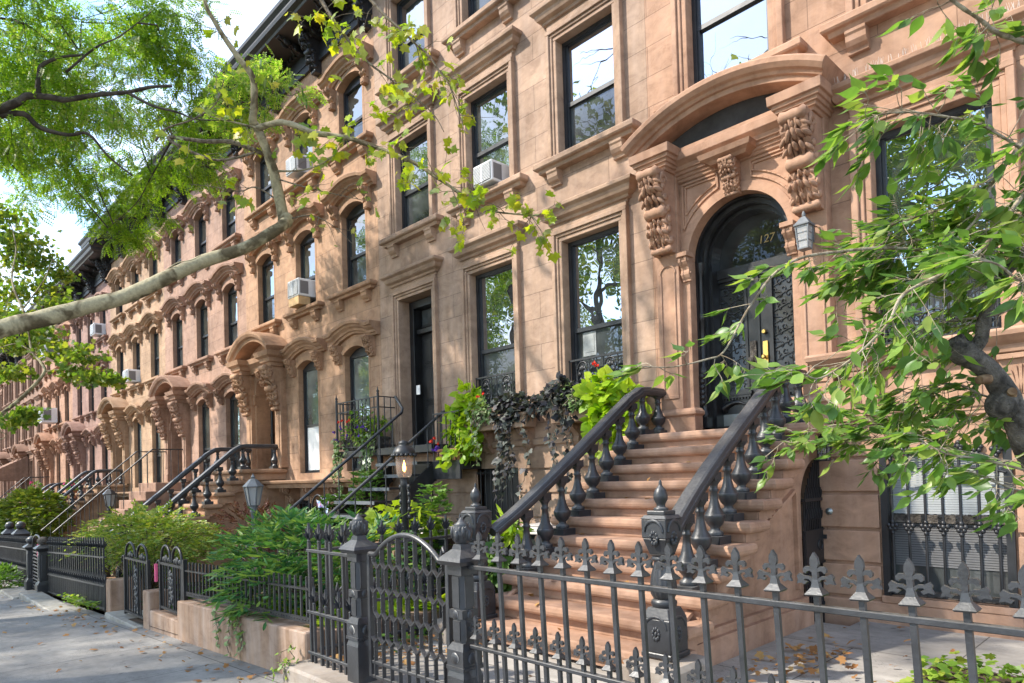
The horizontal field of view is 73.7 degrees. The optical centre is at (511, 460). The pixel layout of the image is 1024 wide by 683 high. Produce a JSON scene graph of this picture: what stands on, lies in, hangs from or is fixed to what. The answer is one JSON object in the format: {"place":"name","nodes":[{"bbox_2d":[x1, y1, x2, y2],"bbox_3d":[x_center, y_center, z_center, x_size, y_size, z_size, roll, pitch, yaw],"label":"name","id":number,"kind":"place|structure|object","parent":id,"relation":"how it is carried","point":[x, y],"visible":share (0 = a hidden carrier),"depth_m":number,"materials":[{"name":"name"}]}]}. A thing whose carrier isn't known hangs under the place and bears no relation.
{"place":"outdoors","nodes":[
{"label":"outdoors","id":0,"kind":"place"},
{"bbox_2d":[5,580,105,614],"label":"ground","id":1,"kind":"structure","parent":0,"point":[91,609],"depth_m":13.50,"materials":[{"name":"soil"}]},
{"bbox_2d":[0,349,21,506],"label":"brownstone house","id":2,"kind":"structure","parent":1,"relation":"on","point":[12,390],"depth_m":42.01,"materials":[{"name":"brown stone"}]},
{"bbox_2d":[11,332,44,489],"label":"brownstone house","id":3,"kind":"structure","parent":1,"relation":"on","point":[25,447],"depth_m":37.16,"materials":[{"name":"brown stone"}]},
{"bbox_2d":[0,457,28,480],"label":"awning","id":4,"kind":"object","parent":3,"relation":"attached to","point":[17,470],"visible":0.82,"depth_m":36.95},
{"bbox_2d":[0,586,71,610],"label":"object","id":5,"kind":"structure","parent":1,"relation":"on","point":[43,600],"depth_m":12.36,"materials":[{"name":"concrete"}]},
{"bbox_2d":[26,285,72,492],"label":"brownstone house","id":6,"kind":"structure","parent":1,"relation":"on","point":[49,453],"depth_m":32.47,"materials":[{"name":"brown stone"}]},
{"bbox_2d":[33,432,53,492],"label":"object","id":7,"kind":"structure","parent":6,"relation":"in","point":[45,457],"depth_m":32.89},
{"bbox_2d":[52,242,113,492],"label":"brownstone house","id":8,"kind":"structure","parent":1,"relation":"on","point":[84,446],"depth_m":27.31,"materials":[{"name":"brown stone"}]},
{"bbox_2d":[60,422,85,492],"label":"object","id":9,"kind":"structure","parent":8,"relation":"in","point":[74,446],"depth_m":28.23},
{"bbox_2d":[78,174,165,499],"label":"brownstone house","id":10,"kind":"structure","parent":1,"relation":"on","point":[127,425],"depth_m":23.26,"materials":[{"name":"brown stone"}]},
{"bbox_2d":[97,397,129,483],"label":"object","id":11,"kind":"structure","parent":10,"relation":"in","point":[113,424],"depth_m":23.93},
{"bbox_2d":[105,267,125,328],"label":"window","id":12,"kind":"structure","parent":10,"relation":"in","point":[115,277],"depth_m":24.63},
{"bbox_2d":[106,332,126,398],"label":"window","id":13,"kind":"structure","parent":10,"relation":"in","point":[118,351],"depth_m":24.71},
{"bbox_2d":[120,252,142,318],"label":"window","id":14,"kind":"structure","parent":10,"relation":"in","point":[131,266],"depth_m":23.24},
{"bbox_2d":[121,322,143,396],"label":"window","id":15,"kind":"structure","parent":10,"relation":"in","point":[134,343],"depth_m":23.26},
{"bbox_2d":[123,404,143,487],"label":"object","id":16,"kind":"structure","parent":10,"relation":"in","point":[136,421],"depth_m":23.29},
{"bbox_2d":[138,236,161,307],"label":"window","id":17,"kind":"structure","parent":10,"relation":"in","point":[152,264],"depth_m":21.88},
{"bbox_2d":[138,311,162,390],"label":"window","id":18,"kind":"structure","parent":10,"relation":"in","point":[148,317],"depth_m":21.89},
{"bbox_2d":[140,399,161,482],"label":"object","id":19,"kind":"structure","parent":10,"relation":"in","point":[146,405],"depth_m":21.88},
{"bbox_2d":[140,82,249,502],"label":"brownstone house","id":20,"kind":"structure","parent":1,"relation":"on","point":[195,410],"depth_m":18.81,"materials":[{"name":"brown stone"}]},
{"bbox_2d":[147,375,191,481],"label":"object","id":21,"kind":"structure","parent":20,"relation":"in","point":[171,410],"depth_m":20.07,"materials":[{"name":"stone"}]},
{"bbox_2d":[158,215,185,292],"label":"window","id":22,"kind":"structure","parent":20,"relation":"in","point":[173,244],"depth_m":20.37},
{"bbox_2d":[159,296,187,376],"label":"window","id":23,"kind":"structure","parent":20,"relation":"in","point":[177,318],"depth_m":20.30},
{"bbox_2d":[180,193,210,277],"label":"window","id":24,"kind":"structure","parent":20,"relation":"in","point":[199,212],"depth_m":18.93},
{"bbox_2d":[182,280,213,374],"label":"window","id":25,"kind":"structure","parent":20,"relation":"in","point":[199,308],"depth_m":18.86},
{"bbox_2d":[184,382,214,481],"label":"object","id":26,"kind":"structure","parent":20,"relation":"in","point":[203,404],"depth_m":18.86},
{"bbox_2d":[206,167,241,250],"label":"window","id":27,"kind":"structure","parent":20,"relation":"in","point":[229,235],"depth_m":17.46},
{"bbox_2d":[210,372,240,469],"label":"window","id":28,"kind":"structure","parent":20,"relation":"in","point":[232,412],"depth_m":17.45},
{"bbox_2d":[208,261,242,364],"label":"window","id":29,"kind":"structure","parent":20,"relation":"in","point":[230,289],"depth_m":17.45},
{"bbox_2d":[196,0,395,553],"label":"brownstone house","id":30,"kind":"structure","parent":1,"relation":"on","point":[295,371],"depth_m":13.86,"materials":[{"name":"brown stone"}]},
{"bbox_2d":[225,331,288,468],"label":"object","id":31,"kind":"structure","parent":30,"relation":"in","point":[255,360],"depth_m":15.78,"materials":[{"name":"stone"}]},
{"bbox_2d":[238,127,278,229],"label":"window","id":32,"kind":"structure","parent":30,"relation":"in","point":[256,166],"depth_m":16.04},
{"bbox_2d":[244,230,281,334],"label":"window","id":33,"kind":"structure","parent":30,"relation":"in","point":[264,263],"depth_m":15.93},
{"bbox_2d":[275,88,321,204],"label":"window","id":34,"kind":"structure","parent":30,"relation":"in","point":[301,114],"depth_m":14.40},
{"bbox_2d":[289,295,309,308],"bbox_3d":[-4.422,-3.298,14.209,0.260,0.165,0.440,0,-2,-44],"label":"support board","id":35,"kind":"object","parent":30,"relation":"on","point":[298,302],"visible":0.86,"depth_m":14.09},
{"bbox_2d":[287,277,315,301],"bbox_3d":[-4.366,-3.566,14.271,0.490,0.360,0.486,0,-2,-44],"label":"air conditioner","id":36,"kind":"object","parent":35,"relation":"on","point":[301,287],"visible":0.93,"depth_m":14.08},
{"bbox_2d":[281,202,324,329],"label":"window","id":37,"kind":"structure","parent":30,"relation":"in","point":[305,260],"depth_m":14.42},
{"bbox_2d":[280,337,326,472],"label":"window","id":38,"kind":"structure","parent":30,"relation":"in","point":[308,391],"depth_m":14.52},
{"bbox_2d":[317,41,373,174],"bbox_3d":[-3.087,-6.632,12.975,0.435,2.040,1.680,0,-2,-44],"label":"window","id":39,"kind":"structure","parent":30,"relation":"in","point":[350,92],"depth_m":13.09,"materials":[{"name":"stone"}]},
{"bbox_2d":[320,168,376,312],"bbox_3d":[-3.015,-4.129,12.923,0.435,2.430,1.680,0,-2,-44],"label":"window","id":40,"kind":"structure","parent":30,"relation":"in","point":[355,281],"depth_m":13.08,"materials":[{"name":"stone"}]},
{"bbox_2d":[322,319,379,470],"bbox_3d":[-2.931,-1.221,12.861,0.435,2.810,1.680,0,-2,-44],"label":"window","id":41,"kind":"structure","parent":30,"relation":"in","point":[356,355],"depth_m":13.07,"materials":[{"name":"stone"}]},
{"bbox_2d":[373,0,656,579],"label":"brownstone house","id":42,"kind":"structure","parent":1,"relation":"on","point":[559,87],"depth_m":9.70,"materials":[{"name":"brown stone"}]},
{"bbox_2d":[375,0,439,108],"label":"window","id":43,"kind":"structure","parent":42,"relation":"in","point":[398,11],"depth_m":11.81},
{"bbox_2d":[375,84,443,258],"bbox_3d":[-1.679,-4.769,11.560,0.421,2.415,1.660,0,-2,-44],"label":"window","id":44,"kind":"structure","parent":42,"relation":"in","point":[412,212],"depth_m":11.64,"materials":[{"name":"stone"}]},
{"bbox_2d":[379,255,443,446],"bbox_3d":[-1.519,-1.741,11.565,0.621,3.015,1.582,0,-2,-44],"label":"door","id":45,"kind":"structure","parent":42,"relation":"in","point":[415,325],"depth_m":11.84,"materials":[{"name":"stone"}]},
{"bbox_2d":[441,0,518,57],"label":"window","id":46,"kind":"structure","parent":42,"relation":"in","point":[470,16],"depth_m":10.37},
{"bbox_2d":[442,25,528,226],"bbox_3d":[-0.359,-4.836,10.180,0.421,2.415,1.660,0,-2,-44],"label":"window","id":47,"kind":"structure","parent":42,"relation":"in","point":[488,73],"depth_m":10.18,"materials":[{"name":"stone"}]},
{"bbox_2d":[473,159,508,188],"bbox_3d":[-0.277,-4.166,10.043,0.462,0.306,0.413,0,-2,-44],"label":"air conditioner","id":48,"kind":"object","parent":42,"relation":"attached to","point":[490,172],"visible":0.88,"depth_m":9.86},
{"bbox_2d":[447,220,534,429],"bbox_3d":[-0.274,-1.868,10.118,0.421,2.895,1.660,0,-2,-44],"label":"window","id":49,"kind":"structure","parent":42,"relation":"in","point":[492,331],"depth_m":10.24,"materials":[{"name":"brown stone"}]},
{"bbox_2d":[476,468,519,526],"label":"basement window","id":50,"kind":"structure","parent":42,"relation":"in","point":[510,498],"depth_m":10.11,"materials":[{"name":"black metal"}]},
{"bbox_2d":[464,411,536,453],"bbox_3d":[-0.150,-0.384,9.734,0.352,0.526,1.344,0,-2,-44],"label":"planter box","id":51,"kind":"object","parent":42,"relation":"attached to","point":[488,440],"visible":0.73,"depth_m":9.49,"materials":[{"name":"stone"}]},
{"bbox_2d":[464,396,490,465],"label":"variegated ivy","id":52,"kind":"object","parent":51,"relation":"in","point":[478,420],"visible":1,"depth_m":9.71,"materials":[{"name":"green plant"}]},
{"bbox_2d":[476,390,547,502],"bbox_3d":[-0.009,-0.217,9.387,0.480,1.649,1.389,0,-2,-44],"label":"dark vine","id":53,"kind":"object","parent":51,"relation":"in","point":[511,408],"visible":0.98,"depth_m":9.29,"materials":[{"name":"green plant"}]},
{"bbox_2d":[528,0,640,188],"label":"window","id":54,"kind":"structure","parent":42,"relation":"in","point":[584,39],"depth_m":8.93,"materials":[{"name":"stone"}]},
{"bbox_2d":[535,173,645,425],"bbox_3d":[1.039,-1.934,8.746,0.421,2.895,1.660,0,-2,-44],"label":"window","id":55,"kind":"structure","parent":42,"relation":"in","point":[592,278],"depth_m":8.83,"materials":[{"name":"brown stone"}]},
{"bbox_2d":[547,400,638,445],"bbox_3d":[1.052,-0.445,8.478,0.352,0.526,1.344,0,-2,-44],"label":"planter box","id":56,"kind":"object","parent":42,"relation":"on","point":[575,429],"visible":0.29,"depth_m":8.76,"materials":[{"name":"stone"}]},
{"bbox_2d":[536,371,583,493],"bbox_3d":[0.632,-0.364,8.708,0.446,1.558,0.812,0,-2,-44],"label":"dark vine","id":57,"kind":"object","parent":56,"relation":"in","point":[551,394],"visible":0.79,"depth_m":8.62,"materials":[{"name":"green plant"}]},
{"bbox_2d":[572,361,652,463],"bbox_3d":[1.201,-0.582,8.072,0.629,1.306,1.036,0,-2,-44],"label":"lime vine","id":58,"kind":"object","parent":56,"relation":"in","point":[602,399],"visible":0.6,"depth_m":8.04,"materials":[{"name":"green plant"}]},
{"bbox_2d":[620,0,1023,640],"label":"brownstone house","id":59,"kind":"structure","parent":1,"relation":"on","point":[722,146],"depth_m":6.55,"materials":[{"name":"brown stone"}]},
{"bbox_2d":[653,0,807,112],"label":"window","id":60,"kind":"structure","parent":59,"relation":"in","point":[709,37],"depth_m":7.58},
{"bbox_2d":[620,53,855,432],"bbox_3d":[2.385,-2.147,7.259,0.969,3.640,2.339,0,-2,-44],"label":"door","id":61,"kind":"structure","parent":59,"relation":"in","point":[724,181],"depth_m":7.43,"materials":[{"name":"stone"}]},
{"bbox_2d":[793,211,814,251],"bbox_3d":[2.816,-2.199,6.539,0.226,0.368,0.147,0,-2,-44],"label":"wall lantern","id":62,"kind":"object","parent":59,"relation":"attached to","point":[803,225],"depth_m":6.48,"materials":[{"name":"grey glass"}]},
{"bbox_2d":[801,457,826,622],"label":"basement gate","id":63,"kind":"structure","parent":59,"relation":"attached to","point":[814,536],"depth_m":6.50,"materials":[{"name":"black metal"}]},
{"bbox_2d":[819,0,928,57],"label":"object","id":64,"kind":"structure","parent":59,"relation":"in","point":[853,27],"depth_m":6.30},
{"bbox_2d":[804,5,1023,417],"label":"window","id":65,"kind":"structure","parent":59,"relation":"in","point":[920,63],"depth_m":5.95,"materials":[{"name":"brown stone"}]},
{"bbox_2d":[879,440,1018,607],"bbox_3d":[3.771,0.512,5.937,0.188,1.389,1.000,0,-2,-44],"label":"basement window","id":66,"kind":"structure","parent":59,"relation":"in","point":[936,535],"depth_m":5.96,"materials":[{"name":"glass"}]},
{"bbox_2d":[0,0,278,310],"label":"sky","id":67,"kind":"structure","parent":0,"point":[253,12],"materials":[{"name":"white"}]},
{"bbox_2d":[0,580,282,682],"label":"sidewalk","id":68,"kind":"structure","parent":0,"point":[32,660],"depth_m":7.09,"materials":[{"name":"concrete"}]},
{"bbox_2d":[33,536,51,595],"bbox_3d":[-8.996,2.026,13.106,0.292,1.150,0.292,0,-2,-44],"label":"gate post","id":69,"kind":"object","parent":68,"relation":"on","point":[42,582],"visible":0.8,"depth_m":13.03,"materials":[{"name":"grey metal"}]},
{"bbox_2d":[0,199,131,439],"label":"plane tree","id":70,"kind":"object","parent":68,"relation":"on","point":[14,240],"visible":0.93,"depth_m":15.39,"materials":[{"name":"green plant"}]},
{"bbox_2d":[0,0,327,259],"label":"locust tree","id":71,"kind":"object","parent":68,"relation":"on","point":[40,88],"visible":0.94,"depth_m":11.01,"materials":[{"name":"green plant"}]},
{"bbox_2d":[0,0,564,338],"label":"plane tree","id":72,"kind":"object","parent":68,"relation":"on","point":[61,313],"visible":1,"depth_m":6.50,"materials":[{"name":"green plant"}]},
{"bbox_2d":[283,657,386,682],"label":"front kerb","id":73,"kind":"structure","parent":68,"relation":"on","point":[306,671],"depth_m":5.17,"materials":[{"name":"stone"}]},
{"bbox_2d":[303,523,351,674],"bbox_3d":[-1.393,1.036,5.225,0.104,1.105,0.744,0,-2,-44],"label":"iron fence","id":74,"kind":"object","parent":73,"relation":"on","point":[324,599],"visible":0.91,"depth_m":5.25,"materials":[{"name":"metal"}]},
{"bbox_2d":[339,513,377,682],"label":"gate post","id":75,"kind":"object","parent":73,"relation":"on","point":[358,547],"visible":0.88,"depth_m":4.85,"materials":[{"name":"grey metal"}]},
{"bbox_2d":[437,517,486,682],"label":"gate post","id":76,"kind":"object","parent":73,"relation":"on","point":[457,558],"visible":0.98,"depth_m":4.02,"materials":[{"name":"grey metal"}]},
{"bbox_2d":[366,532,453,682],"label":"arched gate","id":77,"kind":"structure","parent":76,"relation":"attached to","point":[447,625],"depth_m":4.49,"materials":[{"name":"grey metal"}]},
{"bbox_2d":[468,532,1023,682],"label":"iron fence","id":78,"kind":"object","parent":73,"relation":"on","point":[912,601],"visible":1,"depth_m":3.00,"materials":[{"name":"metal"}]},
{"bbox_2d":[2,442,954,682],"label":"fallen leaves","id":79,"kind":"object","parent":68,"relation":"on","point":[813,649],"visible":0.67,"depth_m":5.31,"materials":[{"name":"brown plant"}]},
{"bbox_2d":[10,571,397,634],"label":"garden soil","id":80,"kind":"structure","parent":0,"point":[139,620],"depth_m":11.56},
{"bbox_2d":[0,535,29,583],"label":"iron fence","id":81,"kind":"object","parent":80,"relation":"on","point":[12,550],"visible":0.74,"depth_m":15.77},
{"bbox_2d":[0,486,75,544],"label":"laurel bush","id":82,"kind":"object","parent":80,"relation":"on","point":[32,497],"visible":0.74,"depth_m":20.36,"materials":[{"name":"green plant"}]},
{"bbox_2d":[46,537,107,610],"bbox_3d":[-7.372,1.818,11.479,0.120,1.240,4.207,0,-2,-44],"label":"iron fence","id":83,"kind":"object","parent":80,"relation":"on","point":[68,575],"visible":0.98,"depth_m":11.17,"materials":[{"name":"metal"}]},
{"bbox_2d":[26,469,128,538],"bbox_3d":[-15.129,1.961,23.235,3.350,3.288,1.824,0,-2,-44],"label":"stoop","id":84,"kind":"object","parent":80,"relation":"on","point":[97,500],"visible":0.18,"depth_m":23.17,"materials":[{"name":"brown stone"}]},
{"bbox_2d":[41,449,189,570],"bbox_3d":[-10.874,1.386,18.818,3.299,3.388,1.600,0,-2,-44],"label":"stoop","id":85,"kind":"object","parent":80,"relation":"on","point":[145,492],"visible":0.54,"depth_m":18.85,"materials":[{"name":"brown stone"}]},
{"bbox_2d":[106,576,142,611],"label":"pillar","id":86,"kind":"structure","parent":80,"relation":"on","point":[114,594],"depth_m":9.87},
{"bbox_2d":[48,499,232,592],"bbox_3d":[-6.442,1.500,11.857,2.394,1.691,6.111,0,-2,-44],"label":"arching shrub","id":87,"kind":"object","parent":80,"relation":"on","point":[143,521],"visible":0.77,"depth_m":11.00,"materials":[{"name":"green plant"}]},
{"bbox_2d":[143,588,177,638],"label":"wall","id":88,"kind":"structure","parent":80,"relation":"on","point":[156,617],"depth_m":8.40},
{"bbox_2d":[121,542,150,618],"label":"garden gate","id":89,"kind":"structure","parent":88,"relation":"attached to","point":[135,604],"depth_m":9.14,"materials":[{"name":"black metal"}]},
{"bbox_2d":[99,444,287,586],"bbox_3d":[-6.724,1.213,14.446,3.350,3.087,1.824,0,-2,-44],"label":"stoop","id":90,"kind":"object","parent":80,"relation":"on","point":[224,489],"visible":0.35,"depth_m":14.36,"materials":[{"name":"brown stone"}]},
{"bbox_2d":[205,500,288,570],"bbox_3d":[-4.285,1.372,11.324,1.303,1.592,2.279,0,-2,-44],"label":"wine shrub","id":91,"kind":"object","parent":80,"relation":"on","point":[247,511],"visible":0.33,"depth_m":11.24,"materials":[{"name":"green plant"}]},
{"bbox_2d":[242,474,263,579],"bbox_3d":[-3.882,1.158,10.285,0.269,1.942,0.310,0,-2,-44],"label":"lamp post","id":92,"kind":"object","parent":80,"relation":"on","point":[253,490],"visible":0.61,"depth_m":10.24,"materials":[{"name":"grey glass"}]},
{"bbox_2d":[177,584,438,673],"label":"planter wall","id":93,"kind":"structure","parent":80,"relation":"on","point":[261,647],"depth_m":6.31,"materials":[{"name":"stone"}]},
{"bbox_2d":[156,544,182,613],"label":"garden gate","id":94,"kind":"structure","parent":93,"relation":"attached to","point":[171,588],"depth_m":8.12,"materials":[{"name":"black metal"}]},
{"bbox_2d":[182,559,313,623],"bbox_3d":[-2.681,1.271,6.686,0.045,0.524,3.070,0,-2,-44],"label":"railing","id":95,"kind":"object","parent":93,"relation":"on","point":[186,594],"visible":0.77,"depth_m":6.36,"materials":[{"name":"black metal"}]},
{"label":"planting soil","id":96,"kind":"structure","parent":93,"relation":"in","visible":0},
{"bbox_2d":[198,504,438,635],"bbox_3d":[-2.196,1.167,7.275,2.235,1.439,2.994,0,-2,-44],"label":"nandina bush","id":97,"kind":"object","parent":96,"relation":"on","point":[295,520],"visible":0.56,"depth_m":6.82,"materials":[{"name":"green plant"}]},
{"bbox_2d":[261,590,445,627],"bbox_3d":[-1.509,1.440,6.710,1.723,0.351,1.682,0,-2,-44],"label":"ground cover","id":98,"kind":"object","parent":96,"relation":"on","point":[395,606],"visible":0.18,"depth_m":6.49,"materials":[{"name":"green plant"}]},
{"bbox_2d":[391,440,416,591],"bbox_3d":[-1.129,0.756,7.261,0.278,1.960,0.284,0,-2,-44],"label":"lamp post","id":99,"kind":"object","parent":96,"relation":"on","point":[403,448],"visible":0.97,"depth_m":7.23,"materials":[{"name":"black metal"}]},
{"bbox_2d":[364,499,453,589],"bbox_3d":[-1.232,1.130,8.116,0.900,1.460,1.377,0,-2,-44],"label":"golden maple","id":100,"kind":"object","parent":96,"relation":"on","point":[370,517],"visible":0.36,"depth_m":8.00,"materials":[{"name":"green plant"}]},
{"bbox_2d":[241,386,480,589],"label":"iron stairs","id":101,"kind":"structure","parent":80,"relation":"on","point":[431,474],"depth_m":10.49,"materials":[{"name":"metal"}]},
{"bbox_2d":[341,436,390,450],"bbox_3d":[-2.624,-0.306,12.183,0.284,0.196,1.224,0,-2,-44],"label":"planter box","id":102,"kind":"object","parent":101,"relation":"on","point":[382,439],"visible":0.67,"depth_m":11.83,"materials":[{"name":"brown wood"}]},
{"bbox_2d":[332,405,391,446],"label":"trailing flowers","id":103,"kind":"object","parent":102,"relation":"in","point":[357,437],"visible":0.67,"depth_m":12.02,"materials":[{"name":"green plant"}]},
{"bbox_2d":[436,448,464,459],"bbox_3d":[-0.874,-0.095,10.357,0.284,0.196,0.584,0,-2,-44],"label":"planter box","id":104,"kind":"object","parent":101,"relation":"on","point":[457,457],"visible":0.25,"depth_m":10.18,"materials":[{"name":"ceramic"}]},
{"bbox_2d":[429,378,483,472],"bbox_3d":[-0.771,-0.540,10.162,0.583,1.416,1.006,0,-2,-44],"label":"lime vine","id":105,"kind":"object","parent":104,"relation":"in","point":[464,444],"visible":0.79,"depth_m":10.06,"materials":[{"name":"green plant"}]},
{"bbox_2d":[347,469,391,580],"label":"clipped shrub","id":106,"kind":"object","parent":80,"relation":"on","point":[362,492],"visible":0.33,"depth_m":10.43,"materials":[{"name":"green plant"}]},
{"bbox_2d":[412,481,454,596],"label":"clipped shrub","id":107,"kind":"object","parent":80,"relation":"on","point":[442,495],"visible":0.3,"depth_m":7.89,"materials":[{"name":"green plant"}]},
{"bbox_2d":[337,621,1023,682],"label":"front yard paving","id":108,"kind":"structure","parent":0,"point":[888,645],"depth_m":5.22,"materials":[{"name":"concrete"}]},
{"bbox_2d":[318,513,491,655],"bbox_3d":[-0.853,1.059,6.250,1.998,1.095,0.104,0,-2,-44],"label":"iron fence","id":109,"kind":"object","parent":108,"relation":"on","point":[415,526],"visible":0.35,"depth_m":6.09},
{"bbox_2d":[490,504,536,568],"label":"potted fern","id":110,"kind":"object","parent":108,"relation":"on","point":[508,538],"visible":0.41,"depth_m":6.83,"materials":[{"name":"green plant"}]},
{"bbox_2d":[432,368,834,682],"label":"stoop","id":111,"kind":"object","parent":108,"relation":"on","point":[684,509],"visible":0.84,"depth_m":5.91,"materials":[{"name":"brown stone"}]},
{"bbox_2d":[912,666,1021,682],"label":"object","id":112,"kind":"structure","parent":108,"relation":"on","point":[999,679],"depth_m":4.57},
{"bbox_2d":[604,0,1023,537],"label":"cherry tree","id":113,"kind":"object","parent":112,"relation":"on","point":[949,236],"visible":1,"depth_m":2.69,"materials":[{"name":"green plant"}]},
{"bbox_2d":[895,651,1023,682],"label":"ivy bed","id":114,"kind":"object","parent":112,"relation":"on","point":[944,667],"visible":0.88,"depth_m":4.39,"materials":[{"name":"green plant"}]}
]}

